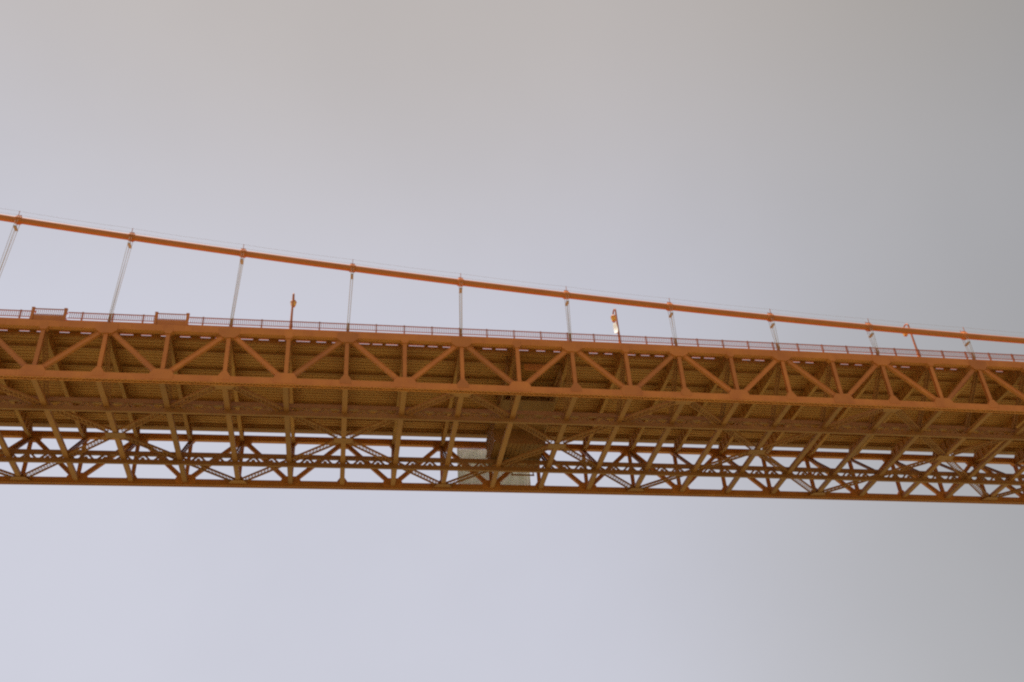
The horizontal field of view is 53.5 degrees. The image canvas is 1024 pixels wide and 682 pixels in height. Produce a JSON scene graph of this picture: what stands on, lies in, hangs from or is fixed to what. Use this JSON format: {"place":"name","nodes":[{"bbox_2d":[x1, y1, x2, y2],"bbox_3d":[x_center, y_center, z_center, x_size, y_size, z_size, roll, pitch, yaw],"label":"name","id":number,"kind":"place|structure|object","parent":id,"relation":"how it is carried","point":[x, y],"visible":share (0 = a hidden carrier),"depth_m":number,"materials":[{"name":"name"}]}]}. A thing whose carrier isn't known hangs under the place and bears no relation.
{"place":"outdoors","nodes":[
{"label":"outdoors","id":0,"kind":"place"},
{"bbox_2d":[0,317,1023,463],"bbox_3d":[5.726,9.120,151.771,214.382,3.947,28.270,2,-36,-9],"label":"bridge deck","id":1,"kind":"structure","parent":0,"point":[21,343],"depth_m":149.25,"materials":[{"name":"paint"}]},
{"bbox_2d":[29,307,67,320],"bbox_3d":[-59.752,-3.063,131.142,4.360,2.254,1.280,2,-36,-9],"label":"railing bay","id":2,"kind":"object","parent":1,"relation":"on","point":[55,317],"visible":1,"depth_m":130.67,"materials":[{"name":"orange paint"}]},
{"bbox_2d":[153,312,189,325],"bbox_3d":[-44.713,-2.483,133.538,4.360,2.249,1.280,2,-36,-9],"label":"railing bay","id":3,"kind":"object","parent":1,"relation":"on","point":[174,321],"visible":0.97,"depth_m":133.07,"materials":[{"name":"orange paint"}]},
{"bbox_2d":[289,293,296,328],"bbox_3d":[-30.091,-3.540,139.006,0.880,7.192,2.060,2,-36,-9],"label":"street lamp","id":4,"kind":"object","parent":1,"relation":"on","point":[293,302],"visible":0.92,"depth_m":139.09,"materials":[{"name":"metal"}]},
{"bbox_2d":[0,318,1023,413],"bbox_3d":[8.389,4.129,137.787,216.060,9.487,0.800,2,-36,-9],"label":"stiffening truss","id":5,"kind":"object","parent":1,"relation":"attached to","point":[161,375],"visible":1,"depth_m":136.10,"materials":[{"name":"orange metal"}]},
{"bbox_2d":[0,332,1023,500],"bbox_3d":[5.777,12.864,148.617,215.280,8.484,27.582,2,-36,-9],"label":"lateral bracing","id":6,"kind":"object","parent":5,"relation":"attached to","point":[42,401],"visible":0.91,"depth_m":145.74,"materials":[{"name":"paint"}]},
{"bbox_2d":[0,430,1023,504],"bbox_3d":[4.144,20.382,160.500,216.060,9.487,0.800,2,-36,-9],"label":"stiffening truss","id":7,"kind":"object","parent":1,"relation":"attached to","point":[298,483],"visible":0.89,"depth_m":158.71,"materials":[{"name":"orange metal"}]},
{"bbox_2d":[457,448,530,484],"bbox_3d":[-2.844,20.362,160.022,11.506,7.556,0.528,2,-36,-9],"label":"tarpaulin","id":8,"kind":"object","parent":7,"relation":"hanging from","point":[509,479],"visible":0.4,"depth_m":159.92,"materials":[{"name":"fabric"}]},
{"bbox_2d":[0,309,1023,360],"bbox_3d":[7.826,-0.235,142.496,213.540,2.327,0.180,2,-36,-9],"label":"railing","id":9,"kind":"object","parent":1,"relation":"on","point":[671,341],"visible":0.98,"depth_m":142.51,"materials":[{"name":"metal"}]},
{"bbox_2d":[485,357,561,475],"bbox_3d":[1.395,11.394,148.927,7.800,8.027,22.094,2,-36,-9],"label":"maintenance traveller","id":10,"kind":"object","parent":1,"relation":"hanging from","point":[521,440],"visible":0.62,"depth_m":149.58,"materials":[{"name":"paint"}]},
{"bbox_2d":[611,308,621,342],"bbox_3d":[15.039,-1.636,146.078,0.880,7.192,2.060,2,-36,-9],"label":"street lamp","id":11,"kind":"object","parent":1,"relation":"on","point":[614,318],"visible":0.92,"depth_m":146.76,"materials":[{"name":"metal"}]},
{"bbox_2d":[613,322,617,332],"bbox_3d":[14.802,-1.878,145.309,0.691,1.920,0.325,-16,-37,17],"label":"banner","id":12,"kind":"object","parent":11,"relation":"attached to","point":[615,327],"visible":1,"depth_m":145.38,"materials":[{"name":"white fabric"}]},
{"bbox_2d":[903,323,918,356],"bbox_3d":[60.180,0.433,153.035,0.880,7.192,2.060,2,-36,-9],"label":"street lamp","id":13,"kind":"object","parent":1,"relation":"on","point":[913,340],"visible":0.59,"depth_m":152.71,"materials":[{"name":"orange metal"}]},
{"bbox_2d":[0,208,1023,343],"bbox_3d":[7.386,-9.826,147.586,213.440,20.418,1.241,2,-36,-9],"label":"cable","id":14,"kind":"object","parent":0,"point":[669,305],"visible":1,"depth_m":143.97,"materials":[{"name":"orange paint"}]},
{"bbox_2d":[0,220,19,275],"bbox_3d":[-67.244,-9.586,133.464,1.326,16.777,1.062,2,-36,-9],"label":"suspender","id":15,"kind":"object","parent":14,"relation":"hanging from","point":[15,227],"visible":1,"depth_m":135.95,"materials":[{"name":"metal"}]},
{"bbox_2d":[107,237,132,322],"bbox_3d":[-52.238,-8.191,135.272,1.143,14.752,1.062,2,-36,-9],"label":"suspender","id":16,"kind":"object","parent":14,"relation":"hanging from","point":[111,314],"visible":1,"depth_m":134.73,"materials":[{"name":"metal"}]},
{"bbox_2d":[229,253,243,326],"bbox_3d":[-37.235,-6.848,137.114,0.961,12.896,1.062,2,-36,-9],"label":"suspender","id":17,"kind":"object","parent":14,"relation":"hanging from","point":[237,283],"visible":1,"depth_m":137.07,"materials":[{"name":"metal"}]},
{"bbox_2d":[346,268,353,331],"bbox_3d":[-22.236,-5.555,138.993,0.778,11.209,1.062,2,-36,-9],"label":"suspender","id":18,"kind":"object","parent":14,"relation":"hanging from","point":[347,329],"visible":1,"depth_m":138.81,"materials":[{"name":"metal"}]},
{"bbox_2d":[459,288,462,336],"bbox_3d":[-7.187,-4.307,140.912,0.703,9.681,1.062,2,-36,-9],"label":"suspender","id":19,"kind":"object","parent":14,"relation":"hanging from","point":[460,290],"visible":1,"depth_m":141.30,"materials":[{"name":"metal"}]},
{"bbox_2d":[565,296,571,341],"bbox_3d":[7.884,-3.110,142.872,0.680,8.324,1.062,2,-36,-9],"label":"suspender","id":20,"kind":"object","parent":14,"relation":"hanging from","point":[569,334],"visible":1,"depth_m":142.85,"materials":[{"name":"metal"}]},
{"bbox_2d":[668,309,677,345],"bbox_3d":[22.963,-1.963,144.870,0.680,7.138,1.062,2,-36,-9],"label":"suspender","id":21,"kind":"object","parent":14,"relation":"hanging from","point":[675,340],"visible":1,"depth_m":144.76,"materials":[{"name":"metal"}]},
{"bbox_2d":[769,318,780,350],"bbox_3d":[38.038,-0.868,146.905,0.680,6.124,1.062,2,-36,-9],"label":"suspender","id":22,"kind":"object","parent":14,"relation":"hanging from","point":[777,344],"visible":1,"depth_m":146.70,"materials":[{"name":"metal"}]},
{"bbox_2d":[867,327,879,355],"bbox_3d":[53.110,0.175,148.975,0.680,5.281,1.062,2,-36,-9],"label":"suspender","id":23,"kind":"object","parent":14,"relation":"hanging from","point":[876,349],"visible":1,"depth_m":148.96,"materials":[{"name":"metal"}]},
{"bbox_2d":[963,337,975,359],"bbox_3d":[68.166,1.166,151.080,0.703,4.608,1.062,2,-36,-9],"label":"suspender","id":24,"kind":"object","parent":14,"relation":"hanging from","point":[972,354],"visible":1,"depth_m":150.88,"materials":[{"name":"metal"}]},
{"bbox_2d":[0,0,1023,681],"label":"sky","id":25,"kind":"structure","parent":0,"point":[856,159],"materials":[{"name":"grey"}]}
]}

